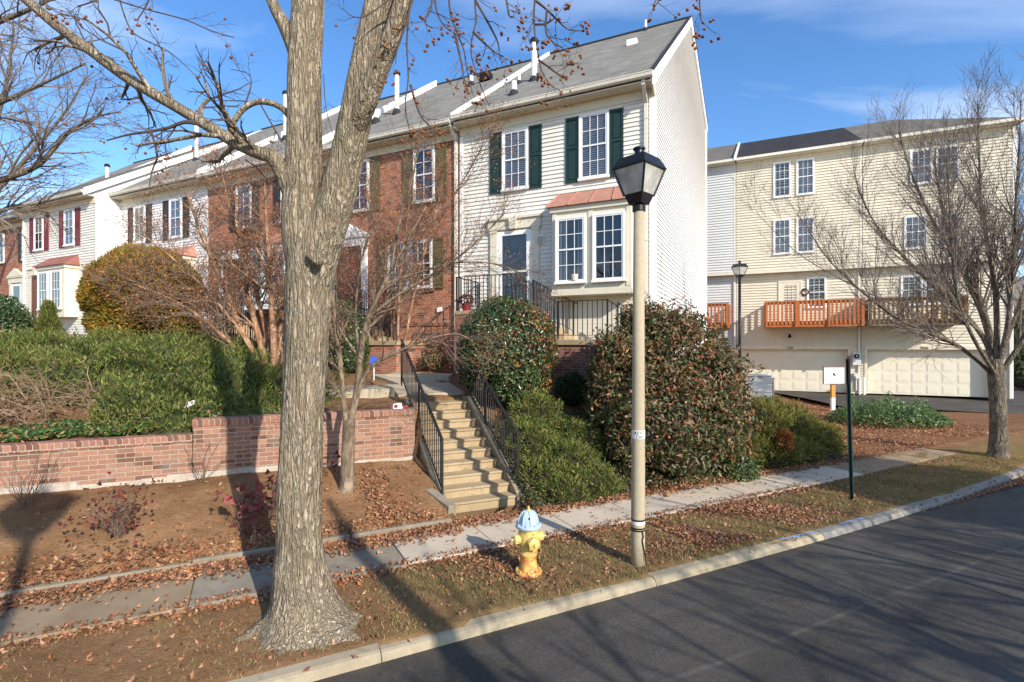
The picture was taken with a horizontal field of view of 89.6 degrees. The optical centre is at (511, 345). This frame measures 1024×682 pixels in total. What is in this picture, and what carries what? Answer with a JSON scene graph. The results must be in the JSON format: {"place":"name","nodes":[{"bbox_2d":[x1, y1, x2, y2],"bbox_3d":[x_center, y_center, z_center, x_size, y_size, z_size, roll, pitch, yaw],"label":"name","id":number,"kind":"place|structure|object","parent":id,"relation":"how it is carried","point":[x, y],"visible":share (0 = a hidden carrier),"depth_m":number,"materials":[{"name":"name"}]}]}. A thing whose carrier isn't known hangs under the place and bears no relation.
{"place":"outdoors","nodes":[
{"label":"outdoors","id":0,"kind":"place"},
{"bbox_2d":[0,448,954,645],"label":"sidewalk","id":1,"kind":"structure","parent":0,"point":[54,615],"depth_m":6.38,"materials":[{"name":"concrete"}]},
{"bbox_2d":[0,370,1023,681],"bbox_3d":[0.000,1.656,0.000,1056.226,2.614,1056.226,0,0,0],"label":"ground","id":2,"kind":"structure","parent":0,"point":[198,510],"depth_m":6.25,"materials":[{"name":"brown soil"}]},
{"bbox_2d":[0,293,36,340],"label":"evergreen bush","id":3,"kind":"object","parent":2,"relation":"on","point":[12,312],"visible":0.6,"depth_m":17.36,"materials":[{"name":"green plant"}]},
{"bbox_2d":[0,441,66,506],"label":"bare shrub","id":4,"kind":"object","parent":2,"relation":"on","point":[28,496],"visible":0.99,"depth_m":6.49,"materials":[{"name":"brown plant"}]},
{"bbox_2d":[33,298,63,341],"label":"shrub","id":5,"kind":"object","parent":2,"relation":"on","point":[47,317],"visible":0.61,"depth_m":19.33,"materials":[{"name":"green plant"}]},
{"bbox_2d":[0,349,120,429],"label":"dead juniper","id":6,"kind":"object","parent":2,"relation":"on","point":[17,413],"visible":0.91,"depth_m":8.07,"materials":[{"name":"brown plant"}]},
{"bbox_2d":[0,1,130,203],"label":"bare tree","id":7,"kind":"object","parent":2,"relation":"on","point":[21,163],"visible":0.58,"depth_m":23.98,"materials":[{"name":"brown plant"}]},
{"bbox_2d":[0,0,162,269],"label":"bare tree","id":8,"kind":"object","parent":2,"relation":"on","point":[39,162],"visible":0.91,"depth_m":9.98,"materials":[{"name":"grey plant"}]},
{"bbox_2d":[0,145,193,303],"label":"townhouse","id":9,"kind":"structure","parent":2,"relation":"on","point":[10,278],"depth_m":27.21,"materials":[{"name":"orange brick"}]},
{"bbox_2d":[0,233,4,263],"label":"window","id":10,"kind":"structure","parent":9,"relation":"in","point":[2,257],"depth_m":27.45,"materials":[{"name":"white paint"}]},
{"bbox_2d":[11,284,20,303],"bbox_3d":[-25.706,-2.095,26.764,1.076,2.250,0.062,0,0,26],"label":"storm door","id":11,"kind":"structure","parent":9,"relation":"in","point":[15,288],"depth_m":26.78,"materials":[{"name":"white paint"}]},
{"bbox_2d":[58,471,155,549],"bbox_3d":[-4.726,1.898,6.154,0.982,0.856,1.001,0,0,0],"label":"bare shrub","id":12,"kind":"object","parent":2,"relation":"on","point":[117,533],"visible":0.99,"depth_m":6.16,"materials":[{"name":"red plant"}]},
{"bbox_2d":[11,130,260,337],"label":"townhouse","id":13,"kind":"structure","parent":2,"relation":"on","point":[56,279],"depth_m":22.57,"materials":[{"name":"beige plastic"}]},
{"bbox_2d":[31,276,37,321],"bbox_3d":[-21.943,-2.095,23.856,1.076,2.250,0.048,0,0,26],"label":"door","id":14,"kind":"structure","parent":13,"relation":"in","point":[33,279],"depth_m":23.99,"materials":[{"name":"brown paint"}]},
{"bbox_2d":[32,215,43,251],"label":"window","id":15,"kind":"structure","parent":13,"relation":"in","point":[36,234],"depth_m":23.82,"materials":[{"name":"white glass"}]},
{"bbox_2d":[36,271,48,310],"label":"window","id":16,"kind":"structure","parent":13,"relation":"in","point":[42,277],"depth_m":22.67,"materials":[{"name":"white glass"}]},
{"bbox_2d":[50,270,61,309],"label":"window","id":17,"kind":"structure","parent":13,"relation":"in","point":[55,275],"depth_m":22.17,"materials":[{"name":"white paint"}]},
{"bbox_2d":[62,208,74,246],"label":"window","id":18,"kind":"structure","parent":13,"relation":"in","point":[70,216],"depth_m":22.65,"materials":[{"name":"white paint"}]},
{"bbox_2d":[73,241,207,338],"bbox_3d":[-10.995,-1.438,15.512,3.293,3.330,3.058,0,0,0],"label":"round arborvitae","id":19,"kind":"object","parent":2,"relation":"on","point":[101,312],"visible":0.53,"depth_m":14.46,"materials":[{"name":"green plant"}]},
{"bbox_2d":[0,403,280,442],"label":"ivy strip","id":20,"kind":"object","parent":2,"relation":"on","point":[47,430],"visible":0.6,"depth_m":7.57,"materials":[{"name":"green plant"}]},
{"bbox_2d":[0,320,352,436],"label":"juniper hedge","id":21,"kind":"object","parent":2,"relation":"on","point":[159,378],"visible":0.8,"depth_m":9.35,"materials":[{"name":"green plant"}]},
{"bbox_2d":[177,427,232,481],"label":"bare shrub","id":22,"kind":"object","parent":2,"relation":"on","point":[204,474],"visible":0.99,"depth_m":7.58,"materials":[{"name":"brown plant"}]},
{"bbox_2d":[0,407,415,493],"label":"garden wall","id":23,"kind":"structure","parent":2,"relation":"on","point":[384,434],"depth_m":7.68,"materials":[{"name":"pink brick"}]},
{"bbox_2d":[391,403,408,408],"bbox_3d":[-1.965,1.040,9.047,0.290,0.100,0.122,0,0,-35],"label":"litter packet","id":24,"kind":"object","parent":23,"relation":"on","point":[397,406],"visible":1,"depth_m":8.98,"materials":[{"name":"white paint"}]},
{"bbox_2d":[0,434,434,601],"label":"stair foot leaves","id":25,"kind":"object","parent":2,"relation":"on","point":[111,559],"visible":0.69,"depth_m":6.08,"materials":[{"name":"brown plant"}]},
{"bbox_2d":[107,106,339,319],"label":"townhouse","id":26,"kind":"structure","parent":2,"relation":"on","point":[170,204],"depth_m":21.48,"materials":[{"name":"white plastic"}]},
{"bbox_2d":[132,205,145,243],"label":"window","id":27,"kind":"structure","parent":26,"relation":"in","point":[137,208],"depth_m":22.11,"materials":[{"name":"white paint"}]},
{"bbox_2d":[168,197,181,238],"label":"window","id":28,"kind":"structure","parent":26,"relation":"in","point":[174,204],"depth_m":21.03,"materials":[{"name":"white glass"}]},
{"bbox_2d":[73,131,377,376],"bbox_3d":[-6.525,-2.275,12.345,6.753,6.314,3.649,0,0,0],"label":"crape myrtle","id":29,"kind":"object","parent":2,"relation":"on","point":[267,268],"visible":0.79,"depth_m":12.10,"materials":[{"name":"brown plant"}]},
{"bbox_2d":[0,517,451,596],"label":"edging curb","id":30,"kind":"structure","parent":2,"relation":"on","point":[264,549],"depth_m":6.15,"materials":[{"name":"grey concrete"}]},
{"bbox_2d":[0,372,464,405],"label":"footpath","id":31,"kind":"structure","parent":2,"relation":"on","point":[431,384],"depth_m":11.60,"materials":[{"name":"concrete"}]},
{"bbox_2d":[213,471,268,536],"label":"leafy shrub","id":32,"kind":"object","parent":2,"relation":"on","point":[247,509],"visible":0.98,"depth_m":6.57,"materials":[{"name":"red plant"}]},
{"bbox_2d":[237,469,276,519],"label":"leafy shrub","id":33,"kind":"object","parent":2,"relation":"on","point":[251,494],"visible":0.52,"depth_m":6.82,"materials":[{"name":"red plant"}]},
{"bbox_2d":[195,80,436,354],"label":"townhouse","id":34,"kind":"structure","parent":2,"relation":"on","point":[274,190],"depth_m":19.23,"materials":[{"name":"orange brick"}]},
{"bbox_2d":[223,260,241,317],"bbox_3d":[-10.554,-2.095,19.508,1.076,2.250,0.048,0,0,26],"label":"door","id":35,"kind":"structure","parent":34,"relation":"in","point":[238,260],"depth_m":19.46,"materials":[{"name":"brown paint"}]},
{"bbox_2d":[235,184,251,228],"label":"window","id":36,"kind":"structure","parent":34,"relation":"in","point":[242,189],"depth_m":19.23,"materials":[{"name":"white glass"}]},
{"bbox_2d":[244,252,263,301],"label":"window","id":37,"kind":"structure","parent":34,"relation":"in","point":[259,252],"depth_m":18.12,"materials":[{"name":"white glass"}]},
{"bbox_2d":[266,250,284,299],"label":"window","id":38,"kind":"structure","parent":34,"relation":"in","point":[279,250],"depth_m":17.70,"materials":[{"name":"white glass"}]},
{"bbox_2d":[322,446,340,475],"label":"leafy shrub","id":39,"kind":"object","parent":2,"relation":"on","point":[332,462],"visible":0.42,"depth_m":8.23,"materials":[{"name":"red plant"}]},
{"bbox_2d":[327,297,371,372],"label":"camellia bush","id":40,"kind":"object","parent":2,"relation":"on","point":[349,358],"visible":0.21,"depth_m":14.02,"materials":[{"name":"green plant"}]},
{"bbox_2d":[10,0,720,655],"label":"sycamore tree","id":41,"kind":"object","parent":2,"relation":"on","point":[308,608],"visible":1,"depth_m":4.69,"materials":[{"name":"grey plant"}]},
{"bbox_2d":[369,356,377,380],"bbox_3d":[-3.371,0.570,12.595,0.222,0.641,0.030,0,0,-8],"label":"yard sign","id":42,"kind":"object","parent":2,"relation":"on","point":[372,359],"visible":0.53,"depth_m":12.58,"materials":[{"name":"white paint"}]},
{"bbox_2d":[347,149,475,351],"bbox_3d":[-3.090,-2.414,14.613,4.110,6.376,2.785,0,0,0],"label":"crape myrtle","id":43,"kind":"object","parent":2,"relation":"on","point":[391,245],"visible":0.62,"depth_m":14.50,"materials":[{"name":"brown plant"}]},
{"bbox_2d":[270,74,565,493],"bbox_3d":[-1.464,-0.859,7.837,4.673,6.272,2.390,0,0,0],"label":"crape myrtle","id":44,"kind":"object","parent":2,"relation":"on","point":[347,478],"visible":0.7,"depth_m":7.80,"materials":[{"name":"beige plant"}]},
{"bbox_2d":[417,342,449,369],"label":"flower bed plant","id":45,"kind":"object","parent":2,"relation":"on","point":[435,361],"visible":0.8,"depth_m":14.52,"materials":[{"name":"brown plant"}]},
{"bbox_2d":[323,52,549,371],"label":"townhouse","id":46,"kind":"structure","parent":2,"relation":"on","point":[444,107],"depth_m":16.01,"materials":[{"name":"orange brick"}]},
{"bbox_2d":[337,247,360,314],"bbox_3d":[-5.369,-2.095,17.024,1.076,2.250,0.048,0,0,26],"label":"door","id":47,"kind":"structure","parent":46,"relation":"in","point":[349,257],"depth_m":16.99,"materials":[{"name":"brown paint"}]},
{"bbox_2d":[352,158,369,213],"bbox_3d":[-4.972,-5.207,16.808,0.820,1.685,0.093,0,0,26],"label":"window","id":48,"kind":"structure","parent":46,"relation":"in","point":[365,160],"depth_m":16.78,"materials":[{"name":"white glass"}]},
{"bbox_2d":[387,242,408,290],"bbox_3d":[-3.575,-2.498,16.140,0.860,1.505,0.093,0,0,26],"label":"window","id":49,"kind":"structure","parent":46,"relation":"in","point":[401,242],"depth_m":16.19,"materials":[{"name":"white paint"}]},
{"bbox_2d":[409,238,432,288],"bbox_3d":[-2.790,-2.498,15.762,0.860,1.505,0.093,0,0,26],"label":"window","id":50,"kind":"structure","parent":46,"relation":"in","point":[429,263],"depth_m":15.71,"materials":[{"name":"white glass"}]},
{"bbox_2d":[412,145,435,203],"bbox_3d":[-2.691,-5.207,15.716,0.820,1.685,0.093,0,0,26],"label":"window","id":51,"kind":"structure","parent":46,"relation":"in","point":[419,163],"depth_m":15.73,"materials":[{"name":"white paint"}]},
{"bbox_2d":[426,488,456,515],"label":"edging block","id":52,"kind":"structure","parent":2,"relation":"on","point":[446,503],"depth_m":7.71,"materials":[{"name":"grey concrete"}]},
{"bbox_2d":[401,396,525,517],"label":"concrete stairs","id":53,"kind":"structure","parent":2,"relation":"on","point":[478,479],"depth_m":9.08,"materials":[{"name":"beige concrete"}]},
{"bbox_2d":[401,339,443,494],"bbox_3d":[-1.716,1.154,9.509,0.045,2.613,3.064,0,0,-24],"label":"stair railing","id":54,"kind":"object","parent":53,"relation":"on","point":[432,419],"visible":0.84,"depth_m":9.04,"materials":[{"name":"black metal"}]},
{"bbox_2d":[460,344,518,485],"bbox_3d":[-0.519,1.154,10.042,0.045,2.613,3.064,0,0,-24],"label":"stair railing","id":55,"kind":"object","parent":53,"relation":"on","point":[516,450],"visible":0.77,"depth_m":9.47,"materials":[{"name":"black metal"}]},
{"bbox_2d":[455,294,560,408],"bbox_3d":[-0.098,0.135,11.203,2.281,2.502,2.251,0,0,0],"label":"round holly","id":56,"kind":"object","parent":2,"relation":"on","point":[534,353],"visible":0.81,"depth_m":10.51,"materials":[{"name":"green plant"}]},
{"bbox_2d":[0,437,1023,681],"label":"fallen leaves","id":57,"kind":"object","parent":2,"relation":"on","point":[742,507],"visible":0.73,"depth_m":6.53,"materials":[{"name":"brown plant"}]},
{"bbox_2d":[0,449,1023,681],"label":"grass","id":58,"kind":"structure","parent":2,"relation":"on","point":[968,468],"depth_m":6.71,"materials":[{"name":"brown plant"}]},
{"bbox_2d":[511,506,545,578],"bbox_3d":[0.196,2.216,5.889,0.334,0.767,0.320,0,0,28],"label":"fire hydrant","id":59,"kind":"object","parent":2,"relation":"on","point":[528,537],"visible":1,"depth_m":5.81,"materials":[{"name":"yellow metal"}]},
{"bbox_2d":[501,386,628,505],"bbox_3d":[0.869,1.831,9.586,2.355,2.055,2.938,0,0,0],"label":"juniper shrub","id":60,"kind":"object","parent":2,"relation":"on","point":[564,468],"visible":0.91,"depth_m":9.13,"materials":[{"name":"green plant"}]},
{"bbox_2d":[553,369,590,406],"bbox_3d":[1.344,0.935,11.600,0.907,0.871,0.887,0,0,0],"label":"young yew","id":61,"kind":"object","parent":2,"relation":"on","point":[571,386],"visible":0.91,"depth_m":11.42,"materials":[{"name":"green plant"}]},
{"bbox_2d":[450,15,707,401],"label":"townhouse","id":62,"kind":"structure","parent":2,"relation":"on","point":[629,92],"depth_m":14.06,"materials":[{"name":"beige plastic"}]},
{"bbox_2d":[458,294,473,310],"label":"potted plant","id":63,"kind":"object","parent":62,"relation":"on","point":[466,304],"visible":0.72,"depth_m":13.82,"materials":[{"name":"red plant"}]},
{"bbox_2d":[497,229,531,305],"bbox_3d":[0.068,-2.095,14.415,1.076,2.250,0.062,0,0,26],"label":"storm door","id":64,"kind":"structure","parent":62,"relation":"in","point":[507,241],"depth_m":14.42,"materials":[{"name":"white paint"}]},
{"bbox_2d":[501,126,528,192],"bbox_3d":[0.077,-5.192,14.390,0.840,1.715,0.093,0,0,26],"label":"window","id":65,"kind":"structure","parent":62,"relation":"in","point":[520,167],"depth_m":14.39,"materials":[{"name":"white glass"}]},
{"bbox_2d":[554,215,586,284],"bbox_3d":[1.488,-2.443,13.146,0.860,1.715,0.093,0,0,26],"label":"window","id":66,"kind":"structure","parent":62,"relation":"in","point":[570,232],"depth_m":13.17,"materials":[{"name":"white paint"}]},
{"bbox_2d":[578,109,609,181],"bbox_3d":[2.124,-5.207,13.409,0.840,1.745,0.093,0,0,26],"label":"window","id":67,"kind":"structure","parent":62,"relation":"in","point":[593,126],"depth_m":13.43,"materials":[{"name":"white glass"}]},
{"bbox_2d":[591,210,625,282],"bbox_3d":[2.382,-2.443,12.717,0.860,1.715,0.093,0,0,26],"label":"window","id":68,"kind":"structure","parent":62,"relation":"in","point":[608,228],"depth_m":12.74,"materials":[{"name":"white glass"}]},
{"bbox_2d":[227,466,1023,681],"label":"kerb","id":69,"kind":"structure","parent":2,"relation":"on","point":[339,663],"depth_m":5.26,"materials":[{"name":"concrete"}]},
{"bbox_2d":[612,146,666,566],"bbox_3d":[1.511,0.170,6.159,0.466,5.100,0.466,0,0,-43],"label":"street lamp","id":70,"kind":"object","parent":2,"relation":"on","point":[639,174],"visible":0.98,"depth_m":6.09,"materials":[{"name":"beige metal"}]},
{"bbox_2d":[478,409,843,509],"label":"ivy bank","id":71,"kind":"structure","parent":2,"relation":"on","point":[532,494],"depth_m":9.63,"materials":[{"name":"green plant"}]},
{"bbox_2d":[579,290,767,489],"bbox_3d":[3.190,0.657,10.244,3.631,3.688,3.358,0,0,0],"label":"viburnum shrub","id":72,"kind":"object","parent":2,"relation":"on","point":[697,415],"visible":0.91,"depth_m":9.69,"materials":[{"name":"green plant"}]},
{"bbox_2d":[707,142,739,360],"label":"townhouse","id":73,"kind":"structure","parent":2,"relation":"on","point":[721,261],"depth_m":27.81,"materials":[{"name":"grey plastic"}]},
{"bbox_2d":[719,453,759,481],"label":"boxwood plant","id":74,"kind":"object","parent":2,"relation":"on","point":[747,469],"visible":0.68,"depth_m":9.80,"materials":[{"name":"green plant"}]},
{"bbox_2d":[731,261,747,389],"bbox_3d":[7.945,-0.190,18.000,0.396,5.579,0.396,0,0,-20],"label":"street lamp","id":75,"kind":"object","parent":2,"relation":"on","point":[739,269],"visible":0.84,"depth_m":17.95,"materials":[{"name":"black metal"}]},
{"bbox_2d":[745,373,774,400],"bbox_3d":[7.200,1.630,15.000,0.760,1.660,0.760,0,0,32],"label":"air conditioner","id":76,"kind":"object","parent":2,"relation":"on","point":[764,385],"visible":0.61,"depth_m":14.67,"materials":[{"name":"grey metal"}]},
{"bbox_2d":[712,390,853,468],"bbox_3d":[5.936,1.927,11.919,4.726,1.914,2.250,0,0,-27],"label":"juniper shrub","id":77,"kind":"object","parent":2,"relation":"on","point":[813,436],"visible":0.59,"depth_m":11.33,"materials":[{"name":"green plant"}]},
{"bbox_2d":[772,427,794,451],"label":"russet sprig","id":78,"kind":"object","parent":77,"relation":"on","point":[787,440],"visible":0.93,"depth_m":10.81,"materials":[{"name":"brown plant"}]},
{"bbox_2d":[736,128,864,393],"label":"townhouse","id":79,"kind":"structure","parent":2,"relation":"on","point":[793,338],"depth_m":26.37,"materials":[{"name":"beige plastic"}]},
{"bbox_2d":[773,160,790,198],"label":"window","id":80,"kind":"structure","parent":79,"relation":"in","point":[775,165],"depth_m":26.45,"materials":[{"name":"white paint"}]},
{"bbox_2d":[773,218,790,254],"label":"window","id":81,"kind":"structure","parent":79,"relation":"in","point":[786,234],"depth_m":26.46,"materials":[{"name":"white paint"}]},
{"bbox_2d":[778,280,802,320],"bbox_3d":[14.384,-2.300,26.633,1.100,2.200,0.044,0,0,26],"label":"deck door","id":82,"kind":"structure","parent":79,"relation":"in","point":[799,283],"depth_m":26.67,"materials":[{"name":"beige paint"}]},
{"bbox_2d":[741,349,846,392],"bbox_3d":[14.594,1.255,26.922,4.900,2.170,0.053,0,0,26],"label":"garage door","id":83,"kind":"structure","parent":79,"relation":"in","point":[793,369],"depth_m":26.78,"materials":[{"name":"beige paint"}]},
{"bbox_2d":[796,157,814,195],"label":"window","id":84,"kind":"structure","parent":79,"relation":"in","point":[811,176],"depth_m":26.01,"materials":[{"name":"white glass"}]},
{"bbox_2d":[796,216,814,253],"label":"window","id":85,"kind":"structure","parent":79,"relation":"in","point":[798,229],"depth_m":26.03,"materials":[{"name":"white glass"}]},
{"bbox_2d":[807,276,826,307],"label":"window","id":86,"kind":"structure","parent":79,"relation":"in","point":[810,286],"depth_m":26.13,"materials":[{"name":"white paint"}]},
{"bbox_2d":[852,352,860,364],"bbox_3d":[16.919,0.630,25.294,0.340,0.620,0.300,0,0,26],"label":"utility meter","id":87,"kind":"object","parent":79,"relation":"attached to","point":[856,358],"visible":1,"depth_m":25.25,"materials":[{"name":"grey plastic"}]},
{"bbox_2d":[854,373,858,390],"bbox_3d":[16.950,1.840,25.335,0.260,1.000,0.193,0,0,26],"label":"utility meter","id":88,"kind":"object","parent":79,"relation":"attached to","point":[856,375],"visible":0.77,"depth_m":25.33,"materials":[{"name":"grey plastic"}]},
{"bbox_2d":[823,366,845,410],"bbox_3d":[12.693,1.680,20.375,0.940,1.760,0.150,0,0,-6],"label":"notice board","id":89,"kind":"object","parent":2,"relation":"on","point":[833,376],"visible":0.97,"depth_m":20.33,"materials":[{"name":"white paint"}]},
{"bbox_2d":[846,356,853,499],"bbox_3d":[5.707,1.435,8.709,0.118,2.530,0.315,0,0,39],"label":"street sign","id":90,"kind":"object","parent":2,"relation":"on","point":[849,425],"visible":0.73,"depth_m":8.71,"materials":[{"name":"metal"}]},
{"bbox_2d":[708,385,1015,472],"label":"mulch leaves","id":91,"kind":"object","parent":2,"relation":"on","point":[874,437],"visible":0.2,"depth_m":15.40,"materials":[{"name":"brown plant"}]},
{"bbox_2d":[726,44,1023,458],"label":"street tree","id":92,"kind":"object","parent":2,"relation":"on","point":[994,367],"visible":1,"depth_m":11.80,"materials":[{"name":"grey plant"}]},
{"bbox_2d":[825,391,953,428],"bbox_3d":[12.607,2.055,17.296,3.882,1.077,2.685,0,0,0],"label":"ground cover mound","id":93,"kind":"object","parent":2,"relation":"on","point":[904,412],"visible":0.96,"depth_m":16.77,"materials":[{"name":"green plant"}]},
{"bbox_2d":[844,116,1023,398],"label":"townhouse","id":94,"kind":"structure","parent":2,"relation":"on","point":[964,374],"depth_m":24.27,"materials":[{"name":"beige plastic"}]},
{"bbox_2d":[901,275,923,305],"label":"window","id":95,"kind":"structure","parent":94,"relation":"in","point":[902,287],"depth_m":24.51,"materials":[{"name":"white paint"}]},
{"bbox_2d":[904,214,926,249],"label":"window","id":96,"kind":"structure","parent":94,"relation":"in","point":[908,217],"depth_m":24.10,"materials":[{"name":"white paint"}]},
{"bbox_2d":[910,148,932,185],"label":"window","id":97,"kind":"structure","parent":94,"relation":"in","point":[911,151],"depth_m":23.99,"materials":[{"name":"grey glass"}]},
{"bbox_2d":[868,349,987,396],"bbox_3d":[19.622,1.255,24.513,4.650,2.170,0.053,0,0,26],"label":"garage door","id":98,"kind":"structure","parent":94,"relation":"in","point":[966,377],"depth_m":24.47,"materials":[{"name":"beige paint"}]},
{"bbox_2d":[924,274,945,304],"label":"window","id":99,"kind":"structure","parent":94,"relation":"in","point":[927,284],"depth_m":24.14,"materials":[{"name":"white paint"}]},
{"bbox_2d":[936,211,959,246],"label":"window","id":100,"kind":"structure","parent":94,"relation":"in","point":[958,211],"depth_m":23.62,"materials":[{"name":"white paint"}]},
{"bbox_2d":[936,144,960,180],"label":"window","id":101,"kind":"structure","parent":94,"relation":"in","point":[958,163],"depth_m":23.50,"materials":[{"name":"white paint"}]},
{"bbox_2d":[1014,309,1023,388],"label":"evergreen hedge","id":102,"kind":"object","parent":2,"relation":"on","point":[1019,370],"visible":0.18,"depth_m":28.74,"materials":[{"name":"green plant"}]},
{"bbox_2d":[1014,277,1023,310],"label":"house","id":103,"kind":"structure","parent":2,"relation":"on","point":[1016,294],"depth_m":38.39,"materials":[{"name":"grey plastic"}]},
{"bbox_2d":[0,0,1023,276],"label":"sky","id":104,"kind":"structure","parent":0,"point":[776,68],"materials":[{"name":"blue"}]},
{"bbox_2d":[313,477,1023,681],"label":"road","id":105,"kind":"structure","parent":0,"point":[936,594],"depth_m":4.98,"materials":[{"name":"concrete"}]},
{"bbox_2d":[774,387,1023,427],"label":"driveway","id":106,"kind":"structure","parent":0,"point":[1015,405],"depth_m":23.29,"materials":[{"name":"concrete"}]},
{"bbox_2d":[858,377,860,394],"bbox_3d":[16.892,1.940,25.052,0.106,0.840,0.106,0,0,0],"label":"bollard","id":107,"kind":"object","parent":106,"relation":"on","point":[859,385],"visible":1,"depth_m":25.01,"materials":[{"name":"white paint"}]},
{"bbox_2d":[863,377,864,394],"bbox_3d":[17.054,1.940,24.974,0.106,0.840,0.106,0,0,0],"label":"bollard","id":108,"kind":"object","parent":106,"relation":"on","point":[863,385],"visible":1,"depth_m":24.93,"materials":[{"name":"white paint"}]}
]}

